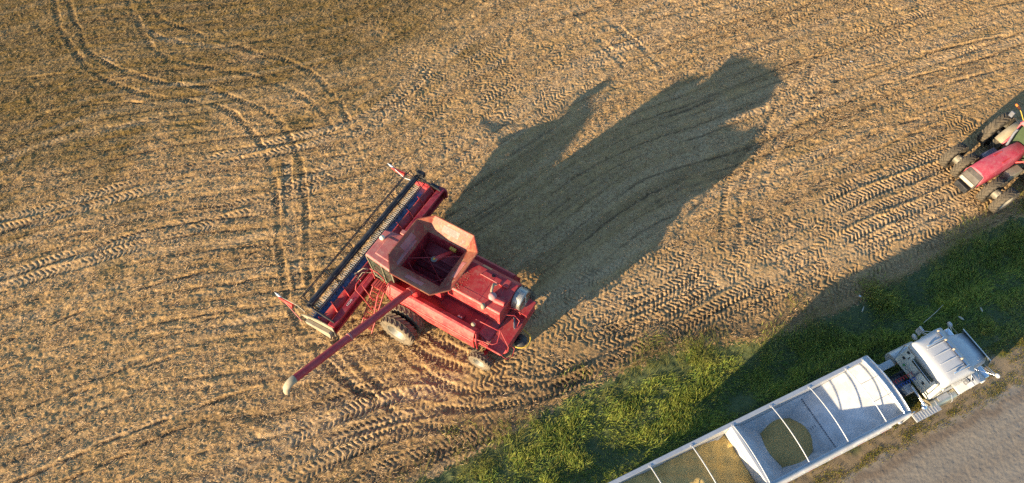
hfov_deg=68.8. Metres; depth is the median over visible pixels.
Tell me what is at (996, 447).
gravel road
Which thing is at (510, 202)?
straw
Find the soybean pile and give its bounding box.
[760,418,812,467]
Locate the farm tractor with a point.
(1002, 136)
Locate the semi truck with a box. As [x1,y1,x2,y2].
[878,322,999,421]
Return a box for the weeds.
[793,328,1023,482]
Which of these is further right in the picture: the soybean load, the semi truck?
the semi truck
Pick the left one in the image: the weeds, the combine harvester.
the combine harvester
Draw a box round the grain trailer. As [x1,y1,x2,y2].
[609,356,914,482]
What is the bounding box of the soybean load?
[623,435,754,482]
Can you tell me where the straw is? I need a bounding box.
[0,0,1023,482]
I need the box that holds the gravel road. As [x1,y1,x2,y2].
[838,385,1023,482]
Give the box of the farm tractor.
[938,104,1023,212]
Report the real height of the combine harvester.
4.322 m
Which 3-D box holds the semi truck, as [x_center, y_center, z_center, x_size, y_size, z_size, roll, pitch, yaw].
[16.581,5.606,30.839,7.020,3.137,3.131,-22,60,-13]
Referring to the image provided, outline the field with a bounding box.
[0,0,1023,482]
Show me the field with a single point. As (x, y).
(854, 258)
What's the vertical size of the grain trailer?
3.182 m
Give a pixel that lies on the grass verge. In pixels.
(852, 459)
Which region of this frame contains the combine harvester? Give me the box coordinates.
[274,163,535,394]
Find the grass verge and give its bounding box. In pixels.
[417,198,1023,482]
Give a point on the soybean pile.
(782, 446)

